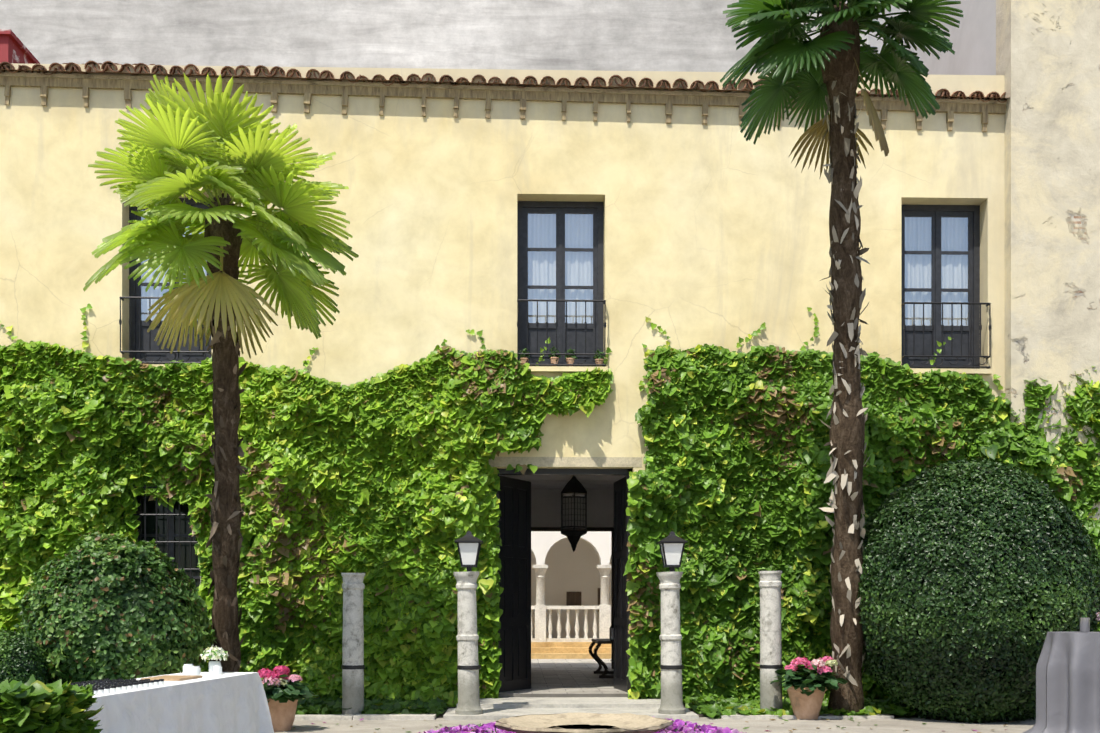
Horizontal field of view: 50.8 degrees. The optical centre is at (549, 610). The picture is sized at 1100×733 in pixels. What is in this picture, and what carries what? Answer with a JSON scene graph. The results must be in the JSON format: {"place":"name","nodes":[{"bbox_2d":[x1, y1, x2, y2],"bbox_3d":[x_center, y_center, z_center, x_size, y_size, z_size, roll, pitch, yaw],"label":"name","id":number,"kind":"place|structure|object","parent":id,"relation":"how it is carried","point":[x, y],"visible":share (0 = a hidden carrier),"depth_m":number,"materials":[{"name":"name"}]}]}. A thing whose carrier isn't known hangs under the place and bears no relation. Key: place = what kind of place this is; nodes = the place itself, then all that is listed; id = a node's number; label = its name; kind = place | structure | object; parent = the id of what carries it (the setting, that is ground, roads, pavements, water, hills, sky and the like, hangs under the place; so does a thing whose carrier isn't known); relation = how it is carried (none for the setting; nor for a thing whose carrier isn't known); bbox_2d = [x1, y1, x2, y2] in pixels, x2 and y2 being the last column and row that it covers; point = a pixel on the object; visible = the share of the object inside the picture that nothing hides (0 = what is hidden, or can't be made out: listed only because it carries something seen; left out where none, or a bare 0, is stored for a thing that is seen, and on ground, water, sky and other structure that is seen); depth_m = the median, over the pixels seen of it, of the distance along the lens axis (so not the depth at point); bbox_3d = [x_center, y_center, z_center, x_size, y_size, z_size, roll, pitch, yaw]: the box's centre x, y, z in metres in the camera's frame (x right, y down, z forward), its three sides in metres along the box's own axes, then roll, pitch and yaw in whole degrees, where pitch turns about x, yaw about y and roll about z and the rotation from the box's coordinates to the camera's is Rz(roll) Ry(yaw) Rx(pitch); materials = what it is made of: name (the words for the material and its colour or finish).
{"place":"outdoors","nodes":[
{"label":"outdoors","id":0,"kind":"place"},
{"bbox_2d":[0,29,40,63],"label":"red roof","id":1,"kind":"structure","parent":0,"point":[13,48],"depth_m":17.89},
{"bbox_2d":[67,679,163,690],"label":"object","id":2,"kind":"object","parent":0,"point":[101,684],"visible":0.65,"depth_m":9.27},
{"bbox_2d":[141,210,206,320],"bbox_3d":[-5.369,-4.657,16.603,1.200,2.450,0.032,0,0,-1],"label":"curtain window","id":3,"kind":"structure","parent":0,"point":[147,303],"depth_m":16.60,"materials":[{"name":"white fabric"}]},
{"bbox_2d":[0,63,1003,528],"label":"facade wall","id":4,"kind":"structure","parent":0,"point":[716,229],"depth_m":16.36,"materials":[{"name":"yellow paint"}]},
{"bbox_2d":[141,364,177,368],"bbox_3d":[-5.361,-3.397,16.314,1.300,0.070,0.390,0,0,-1],"label":"window sill","id":5,"kind":"structure","parent":4,"relation":"attached to","point":[156,365],"depth_m":16.12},
{"bbox_2d":[122,485,202,598],"bbox_3d":[-5.377,-0.767,16.142,1.164,1.970,0.152,0,0,-1],"label":"window grille","id":6,"kind":"object","parent":4,"relation":"attached to","point":[168,541],"visible":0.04,"depth_m":16.07,"materials":[{"name":"black metal"}]},
{"bbox_2d":[119,297,211,363],"bbox_3d":[-5.358,-3.902,16.170,1.252,0.922,0.139,0,0,-1],"label":"balcony railing","id":7,"kind":"object","parent":4,"relation":"attached to","point":[150,351],"visible":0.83,"depth_m":16.11,"materials":[{"name":"grey metal"}]},
{"bbox_2d":[136,494,199,578],"bbox_3d":[-5.386,-0.777,16.493,0.980,1.790,0.050,0,0,-1],"label":"window frame","id":8,"kind":"object","parent":4,"relation":"attached to","point":[172,535],"visible":0.08,"depth_m":16.47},
{"bbox_2d":[142,498,199,587],"bbox_3d":[-5.386,-0.777,16.498,0.980,1.790,0.001,0,0,-1],"label":"window pane","id":9,"kind":"object","parent":8,"relation":"in","point":[162,529],"depth_m":16.50,"materials":[{"name":"black glass"}]},
{"bbox_2d":[129,198,211,363],"bbox_3d":[-5.367,-4.657,16.546,1.240,2.450,0.075,0,0,-1],"label":"window frame","id":10,"kind":"object","parent":4,"relation":"attached to","point":[134,289],"visible":0.21,"depth_m":16.53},
{"bbox_2d":[141,210,206,320],"bbox_3d":[-5.367,-4.929,16.549,0.940,1.585,0.001,0,0,-1],"label":"window glass","id":11,"kind":"object","parent":10,"relation":"in","point":[144,295],"visible":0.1,"depth_m":16.54,"materials":[{"name":"glass"}]},
{"bbox_2d":[0,76,1005,131],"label":"eave corbels","id":12,"kind":"object","parent":4,"relation":"attached to","point":[44,84],"visible":0.77,"depth_m":16.28,"materials":[{"name":"beige wood"}]},
{"bbox_2d":[0,69,1005,98],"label":"roof slab","id":13,"kind":"structure","parent":4,"relation":"attached to","point":[440,82],"depth_m":16.20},
{"bbox_2d":[0,61,1006,102],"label":"roof tiles","id":14,"kind":"object","parent":13,"relation":"on","point":[172,70],"visible":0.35,"depth_m":16.24,"materials":[{"name":"brown tile"}]},
{"bbox_2d":[0,72,1006,103],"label":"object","id":15,"kind":"object","parent":4,"relation":"attached to","point":[437,86],"visible":0.44,"depth_m":16.25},
{"bbox_2d":[1,304,1005,436],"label":"ivy sprigs","id":16,"kind":"object","parent":4,"relation":"attached to","point":[483,347],"visible":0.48,"depth_m":16.36,"materials":[{"name":"green plant"}]},
{"bbox_2d":[0,339,1099,706],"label":"ivy on wall","id":17,"kind":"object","parent":4,"relation":"attached to","point":[388,483],"visible":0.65,"depth_m":16.04,"materials":[{"name":"green plant"}]},
{"bbox_2d":[517,201,603,365],"bbox_3d":[0.151,-4.657,16.689,1.240,2.450,0.075,0,0,-1],"label":"window frame","id":18,"kind":"object","parent":4,"relation":"attached to","point":[560,209],"visible":0.73,"depth_m":16.67,"materials":[{"name":"black wood"}]},
{"bbox_2d":[520,358,528,363],"bbox_3d":[-0.360,-3.489,16.289,0.128,0.114,0.122,0,0,-1],"label":"balcony pot","id":19,"kind":"object","parent":18,"relation":"on","point":[523,360],"visible":0.67,"depth_m":16.24,"materials":[{"name":"ceramic"}]},
{"bbox_2d":[528,214,592,322],"bbox_3d":[0.149,-4.657,16.746,1.200,2.450,0.032,0,0,-1],"label":"curtain window","id":20,"kind":"structure","parent":18,"relation":"in","point":[552,313],"depth_m":16.75,"materials":[{"name":"white fabric"}]},
{"bbox_2d":[528,213,592,322],"bbox_3d":[0.151,-4.929,16.692,0.940,1.585,0.001,0,0,-1],"label":"window glass","id":21,"kind":"object","parent":18,"relation":"in","point":[566,270],"visible":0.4,"depth_m":16.69,"materials":[{"name":"clear glass"}]},
{"bbox_2d":[517,299,605,365],"bbox_3d":[0.161,-3.902,16.313,1.252,0.922,0.139,0,0,-1],"label":"balcony railing","id":22,"kind":"object","parent":18,"relation":"on","point":[566,326],"visible":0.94,"depth_m":16.26,"materials":[{"name":"black metal"}]},
{"bbox_2d":[550,357,558,363],"bbox_3d":[0.062,-3.495,16.300,0.128,0.128,0.122,0,0,-1],"label":"balcony pot","id":23,"kind":"object","parent":22,"relation":"on","point":[553,360],"visible":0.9,"depth_m":16.26,"materials":[{"name":"orange ceramic"}]},
{"bbox_2d":[518,346,604,360],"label":"balcony plants","id":24,"kind":"object","parent":22,"relation":"attached to","point":[568,356],"visible":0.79,"depth_m":16.28,"materials":[{"name":"green plant"}]},
{"bbox_2d":[566,358,574,363],"bbox_3d":[0.285,-3.489,16.305,0.128,0.115,0.122,0,0,-1],"label":"balcony pot","id":25,"kind":"object","parent":18,"relation":"on","point":[570,360],"visible":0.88,"depth_m":16.26,"materials":[{"name":"ceramic"}]},
{"bbox_2d":[595,359,603,363],"bbox_3d":[0.694,-3.484,16.316,0.128,0.106,0.122,0,0,-1],"label":"balcony pot","id":26,"kind":"object","parent":18,"relation":"on","point":[599,361],"visible":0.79,"depth_m":16.27,"materials":[{"name":"ceramic"}]},
{"bbox_2d":[494,468,631,692],"bbox_3d":[0.188,-0.432,16.613,1.970,3.200,0.140,0,0,-1],"label":"door frame","id":27,"kind":"object","parent":4,"relation":"attached to","point":[539,471],"visible":0.43,"depth_m":16.56,"materials":[{"name":"black wood"}]},
{"bbox_2d":[489,457,641,466],"bbox_3d":[0.194,-2.103,16.361,2.210,0.138,0.004,0,0,-1],"label":"door lintel","id":28,"kind":"structure","parent":4,"relation":"attached to","point":[576,461],"depth_m":16.36,"materials":[{"name":"stone"}]},
{"bbox_2d":[528,366,607,372],"bbox_3d":[0.157,-3.397,16.457,1.300,0.070,0.390,0,0,-1],"label":"window sill","id":29,"kind":"structure","parent":4,"relation":"attached to","point":[553,369],"depth_m":16.27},
{"bbox_2d":[901,204,979,368],"bbox_3d":[5.609,-4.657,16.831,1.240,2.450,0.075,0,0,-1],"label":"window frame","id":30,"kind":"object","parent":4,"relation":"attached to","point":[937,213],"visible":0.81,"depth_m":16.81,"materials":[{"name":"black wood"}]},
{"bbox_2d":[905,217,967,325],"bbox_3d":[5.607,-4.657,16.889,1.200,2.450,0.032,0,0,-1],"label":"curtain window","id":31,"kind":"structure","parent":30,"relation":"in","point":[957,242],"depth_m":16.89,"materials":[{"name":"white fabric"}]},
{"bbox_2d":[905,217,967,325],"bbox_3d":[5.609,-4.929,16.834,0.940,1.585,0.001,0,0,-1],"label":"window glass","id":32,"kind":"object","parent":30,"relation":"in","point":[946,260],"visible":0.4,"depth_m":16.83,"materials":[{"name":"clear glass"}]},
{"bbox_2d":[901,302,990,368],"bbox_3d":[5.619,-3.902,16.454,1.252,0.922,0.139,0,0,-1],"label":"balcony railing","id":33,"kind":"object","parent":30,"relation":"on","point":[942,328],"visible":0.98,"depth_m":16.40,"materials":[{"name":"grey metal"}]},
{"bbox_2d":[910,368,992,374],"bbox_3d":[5.615,-3.397,16.599,1.300,0.070,0.390,0,0,-1],"label":"window sill","id":34,"kind":"structure","parent":4,"relation":"attached to","point":[970,371],"depth_m":16.41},
{"bbox_2d":[498,668,627,696],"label":"vestibule floor","id":35,"kind":"structure","parent":0,"point":[566,682],"depth_m":18.17,"materials":[{"name":"grey stone"}]},
{"bbox_2d":[499,475,625,488],"bbox_3d":[0.200,-0.647,20.189,7.000,3.630,6.350,0,0,-1],"label":"vestibule shell","id":36,"kind":"object","parent":35,"relation":"on","point":[578,478],"depth_m":21.72},
{"bbox_2d":[499,476,530,691],"bbox_3d":[-0.536,-0.387,17.044,0.070,3.110,0.930,0,0,29],"label":"door leaf","id":37,"kind":"object","parent":36,"relation":"attached to","point":[515,574],"visible":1,"depth_m":17.03,"materials":[{"name":"black wood"}]},
{"bbox_2d":[525,480,615,483],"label":"vestibule beams","id":38,"kind":"structure","parent":36,"relation":"attached to","point":[564,482],"depth_m":21.86,"materials":[{"name":"black wood"}]},
{"bbox_2d":[531,527,613,668],"bbox_3d":[0.406,-0.258,23.421,1.806,2.853,0.140,0,0,-1],"label":"door frame","id":39,"kind":"object","parent":36,"relation":"attached to","point":[611,529],"visible":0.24,"depth_m":23.37,"materials":[{"name":"brown wood"}]},
{"bbox_2d":[561,475,586,551],"bbox_3d":[0.408,-1.732,19.870,0.442,1.460,0.510,0,0,-1],"label":"hanging lantern","id":40,"kind":"object","parent":36,"relation":"on","point":[573,487],"depth_m":19.72,"materials":[{"name":"black metal"}]},
{"bbox_2d":[588,639,613,677],"bbox_3d":[1.152,0.855,20.889,0.844,0.672,1.800,0,0,-1],"label":"vestibule table","id":41,"kind":"object","parent":35,"relation":"on","point":[596,658],"visible":0.56,"depth_m":20.11,"materials":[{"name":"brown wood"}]},
{"bbox_2d":[609,622,613,640],"bbox_3d":[1.118,0.353,20.288,0.144,0.330,0.144,0,0,-1],"label":"table lantern","id":42,"kind":"object","parent":41,"relation":"on","point":[612,626],"depth_m":20.23,"materials":[{"name":"black metal"}]},
{"bbox_2d":[531,538,610,637],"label":"patio walls","id":43,"kind":"structure","parent":0,"point":[570,570],"depth_m":31.98,"materials":[{"name":"beige paint"}]},
{"bbox_2d":[531,531,610,564],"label":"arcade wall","id":44,"kind":"structure","parent":43,"relation":"attached to","point":[543,543],"depth_m":28.97,"materials":[{"name":"white paint"}]},
{"bbox_2d":[566,588,599,611],"bbox_3d":[0.320,-0.307,31.951,2.150,0.650,0.038,0,0,-1],"label":"gallery picture","id":45,"kind":"object","parent":43,"relation":"attached to","point":[573,598],"visible":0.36,"depth_m":31.94},
{"bbox_2d":[531,659,610,667],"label":"step","id":46,"kind":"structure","parent":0,"point":[564,663],"depth_m":25.78,"materials":[{"name":"grey stone"}]},
{"bbox_2d":[531,642,610,658],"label":"patio platform","id":47,"kind":"structure","parent":46,"relation":"on","point":[559,650],"depth_m":28.57,"materials":[{"name":"wood"}]},
{"bbox_2d":[531,605,610,641],"bbox_3d":[0.432,0.313,29.163,17.830,0.930,0.280,0,0,-1],"label":"balustrade","id":48,"kind":"object","parent":47,"relation":"on","point":[604,619],"visible":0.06,"depth_m":29.07,"materials":[{"name":"white stone"}]},
{"bbox_2d":[533,565,610,641],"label":"columns","id":49,"kind":"structure","parent":47,"relation":"on","point":[540,571],"depth_m":29.08,"materials":[{"name":"white stone"}]},
{"bbox_2d":[531,489,613,526],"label":"vestibule wall","id":50,"kind":"structure","parent":0,"point":[545,507],"depth_m":23.36,"materials":[{"name":"paint"}]},
{"bbox_2d":[419,718,741,732],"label":"petunia","id":51,"kind":"object","parent":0,"point":[679,725],"depth_m":10.38,"materials":[{"name":"purple plant"}]},
{"bbox_2d":[614,476,626,691],"bbox_3d":[1.068,-0.387,17.132,0.070,3.110,0.930,0,0,-8],"label":"door leaf","id":52,"kind":"object","parent":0,"point":[620,593],"visible":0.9,"depth_m":17.09,"materials":[{"name":"black wood"}]},
{"bbox_2d":[274,707,1035,732],"bbox_3d":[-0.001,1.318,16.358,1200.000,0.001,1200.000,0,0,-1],"label":"pavement","id":53,"kind":"structure","parent":0,"point":[908,724],"depth_m":13.35,"materials":[{"name":"beige stone"}]},
{"bbox_2d":[14,530,216,683],"bbox_3d":[-4.946,0.222,13.232,2.112,2.257,2.080,0,0,-1],"label":"shrub","id":54,"kind":"object","parent":53,"relation":"on","point":[39,630],"depth_m":12.55,"materials":[{"name":"green plant"}]},
{"bbox_2d":[84,672,273,732],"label":"buffet table","id":55,"kind":"object","parent":53,"relation":"on","point":[228,702],"visible":0.75,"depth_m":10.01,"materials":[{"name":"white fabric"}]},
{"bbox_2d":[83,664,221,694],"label":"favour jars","id":56,"kind":"object","parent":55,"relation":"on","point":[190,669],"visible":0.27,"depth_m":9.71},
{"bbox_2d":[141,675,201,680],"bbox_3d":[-3.421,0.607,10.499,0.360,0.020,0.500,0,0,6],"label":"table board","id":57,"kind":"object","parent":55,"relation":"on","point":[175,677],"visible":0.86,"depth_m":10.41,"materials":[{"name":"brown wood"}]},
{"bbox_2d":[200,645,228,660],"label":"white flowers","id":58,"kind":"object","parent":55,"relation":"on","point":[214,653],"visible":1,"depth_m":11.42,"materials":[{"name":"white plant"}]},
{"bbox_2d":[209,661,220,673],"bbox_3d":[-3.324,0.558,11.495,0.120,0.120,0.120,0,0,-1],"label":"vase","id":59,"kind":"object","parent":55,"relation":"on","point":[212,664],"visible":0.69,"depth_m":11.44,"materials":[{"name":"white ceramic"}]},
{"bbox_2d":[267,699,297,731],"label":"flower pot","id":60,"kind":"object","parent":53,"relation":"on","point":[282,716],"visible":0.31,"depth_m":12.63,"materials":[{"name":"ceramic"}]},
{"bbox_2d":[258,665,317,702],"bbox_3d":[-2.986,0.815,12.749,0.766,0.437,0.849,0,0,32],"label":"hydrangea","id":61,"kind":"object","parent":60,"relation":"in","point":[294,691],"depth_m":12.59,"materials":[{"name":"pink plant"}]},
{"bbox_2d":[0,0,867,73],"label":"building wall","id":62,"kind":"structure","parent":53,"relation":"on","point":[653,35],"depth_m":43.21,"materials":[{"name":"grey concrete"}]},
{"bbox_2d":[443,697,698,719],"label":"door step slabs","id":63,"kind":"structure","parent":53,"relation":"on","point":[498,708],"depth_m":15.14,"materials":[{"name":"stone"}]},
{"bbox_2d":[453,571,482,714],"bbox_3d":[-1.014,0.419,14.292,0.341,1.806,0.329,-1,1,5],"label":"lamp post","id":64,"kind":"object","parent":63,"relation":"on","point":[467,637],"visible":0.94,"depth_m":14.19,"materials":[{"name":"stone"}]},
{"bbox_2d":[455,531,482,571],"bbox_3d":[-0.998,-0.737,14.301,0.340,0.510,0.340,0,0,-1],"label":"lantern","id":65,"kind":"object","parent":64,"relation":"on","point":[468,551],"depth_m":14.19,"materials":[{"name":"white glass"}]},
{"bbox_2d":[457,665,480,669],"bbox_3d":[-0.998,0.693,14.301,0.292,0.050,0.292,0,0,-1],"label":"metal band","id":66,"kind":"object","parent":64,"relation":"attached to","point":[459,667],"visible":0.83,"depth_m":14.18,"materials":[{"name":"black metal"}]},
{"bbox_2d":[656,571,685,714],"bbox_3d":[1.498,0.418,14.366,0.328,1.806,0.356,-1,0,-38],"label":"lamp post","id":67,"kind":"object","parent":63,"relation":"on","point":[670,636],"visible":0.98,"depth_m":14.26,"materials":[{"name":"stone"}]},
{"bbox_2d":[660,665,683,669],"bbox_3d":[1.512,0.693,14.367,0.292,0.050,0.292,0,0,-1],"label":"metal band","id":68,"kind":"object","parent":67,"relation":"attached to","point":[673,667],"visible":0.81,"depth_m":14.24,"materials":[{"name":"black metal"}]},
{"bbox_2d":[657,531,687,571],"bbox_3d":[1.512,-0.737,14.367,0.340,0.510,0.340,0,0,-1],"label":"lamp","id":69,"kind":"object","parent":67,"relation":"on","point":[673,551],"depth_m":14.26,"materials":[{"name":"white glass"}]},
{"bbox_2d":[294,714,893,719],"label":"bed kerb stones","id":70,"kind":"object","parent":53,"relation":"on","point":[433,717],"visible":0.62,"depth_m":14.11,"materials":[{"name":"stone"}]},
{"bbox_2d":[785,686,827,719],"bbox_3d":[3.137,1.118,14.189,0.504,0.400,0.504,0,0,-1],"label":"hydrangea pot","id":71,"kind":"object","parent":70,"relation":"on","point":[805,707],"visible":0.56,"depth_m":14.04,"materials":[{"name":"ceramic"}]},
{"bbox_2d":[770,656,847,695],"bbox_3d":[3.149,0.787,14.199,0.950,0.473,0.886,0,0,-1],"label":"hydrangea","id":72,"kind":"object","parent":71,"relation":"in","point":[812,680],"depth_m":13.96,"materials":[{"name":"plant"}]},
{"bbox_2d":[319,705,978,717],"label":"plants","id":73,"kind":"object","parent":53,"relation":"on","point":[444,712],"depth_m":14.72,"materials":[{"name":"brown"}]},
{"bbox_2d":[83,73,358,671],"bbox_3d":[-3.668,-2.221,12.931,2.934,7.079,3.180,0,0,-1],"label":"palm","id":74,"kind":"object","parent":73,"relation":"on","point":[216,143],"depth_m":12.45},
{"bbox_2d":[204,190,240,271],"bbox_3d":[-3.631,-4.242,12.863,0.410,0.900,0.410,0,0,-1],"label":"palm head","id":75,"kind":"object","parent":74,"relation":"attached to","point":[226,230],"visible":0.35,"depth_m":12.73},
{"bbox_2d":[204,238,247,671],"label":"palm stubs","id":76,"kind":"object","parent":74,"relation":"attached to","point":[216,336],"visible":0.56,"depth_m":13.55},
{"bbox_2d":[341,573,364,714],"bbox_3d":[-2.436,0.424,14.348,0.287,1.794,0.284,1,1,42],"label":"stone post","id":77,"kind":"object","parent":73,"relation":"on","point":[353,586],"visible":0.98,"depth_m":14.24,"materials":[{"name":"grey stone"}]},
{"bbox_2d":[341,665,364,669],"bbox_3d":[-2.440,0.693,14.364,0.292,0.050,0.292,0,0,-1],"label":"metal band","id":78,"kind":"object","parent":77,"relation":"attached to","point":[351,667],"visible":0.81,"depth_m":14.24,"materials":[{"name":"black metal"}]},
{"bbox_2d":[0,674,1009,732],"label":"ivy ground cover","id":79,"kind":"object","parent":73,"relation":"on","point":[32,705],"visible":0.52,"depth_m":7.71,"materials":[{"name":"green plant"}]},
{"bbox_2d":[0,628,48,684],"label":"bush","id":80,"kind":"object","parent":79,"relation":"on","point":[17,646],"depth_m":12.01,"materials":[{"name":"green plant"}]},
{"bbox_2d":[720,0,962,714],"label":"palm","id":81,"kind":"object","parent":79,"relation":"on","point":[781,44],"depth_m":13.37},
{"bbox_2d":[820,1,859,83],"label":"palm crown","id":82,"kind":"object","parent":81,"relation":"attached to","point":[843,64],"visible":0.52,"depth_m":12.88},
{"bbox_2d":[819,62,869,685],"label":"palm stubs","id":83,"kind":"object","parent":81,"relation":"attached to","point":[832,472],"visible":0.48,"depth_m":13.66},
{"bbox_2d":[758,571,782,710],"bbox_3d":[2.758,0.410,14.487,0.292,1.822,0.288,-1,1,-7],"label":"stone post","id":84,"kind":"object","parent":73,"relation":"on","point":[770,584],"visible":0.9,"depth_m":14.37,"materials":[{"name":"grey stone"}]},
{"bbox_2d":[760,664,782,668],"bbox_3d":[2.768,0.693,14.499,0.292,0.050,0.292,0,0,-1],"label":"metal band","id":85,"kind":"object","parent":84,"relation":"attached to","point":[771,666],"visible":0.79,"depth_m":14.37,"materials":[{"name":"black metal"}]},
{"bbox_2d":[293,718,1013,732],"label":"fallen leaves","id":86,"kind":"object","parent":53,"relation":"on","point":[743,728],"visible":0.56,"depth_m":13.23,"materials":[{"name":"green plant"}]},
{"bbox_2d":[857,458,1099,722],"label":"round bush","id":87,"kind":"object","parent":53,"relation":"on","point":[903,652],"depth_m":13.30,"materials":[{"name":"green plant"}]},
{"bbox_2d":[996,0,1099,520],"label":"stone wall","id":88,"kind":"structure","parent":53,"relation":"on","point":[1048,59],"depth_m":16.32,"materials":[{"name":"beige paint"}]},
{"bbox_2d":[868,0,995,74],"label":"tower side wall","id":89,"kind":"structure","parent":88,"relation":"attached to","point":[972,38],"depth_m":17.89,"materials":[{"name":"grey paint"}]},
{"bbox_2d":[1023,632,1099,732],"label":"cocktail table","id":90,"kind":"object","parent":53,"relation":"on","point":[1068,683],"visible":1,"depth_m":11.67,"materials":[{"name":"grey fabric"}]},
{"bbox_2d":[1079,618,1089,631],"bbox_3d":[5.477,0.143,11.879,0.106,0.150,0.103,0,0,-1],"label":"cup","id":91,"kind":"object","parent":90,"relation":"on","point":[1084,624],"visible":1,"depth_m":11.84,"materials":[{"name":"white ceramic"}]},
{"label":"flower bed soil","id":92,"kind":"structure","parent":0,"visible":0},
{"bbox_2d":[495,712,672,732],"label":"fountain bowl","id":93,"kind":"object","parent":92,"relation":"on","point":[621,722],"visible":1,"depth_m":10.10,"materials":[{"name":"stone"}]},
{"bbox_2d":[551,724,615,728],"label":"fountain water","id":94,"kind":"structure","parent":93,"relation":"in","point":[581,726],"depth_m":9.98,"materials":[{"name":"grey liquid"}]}
]}

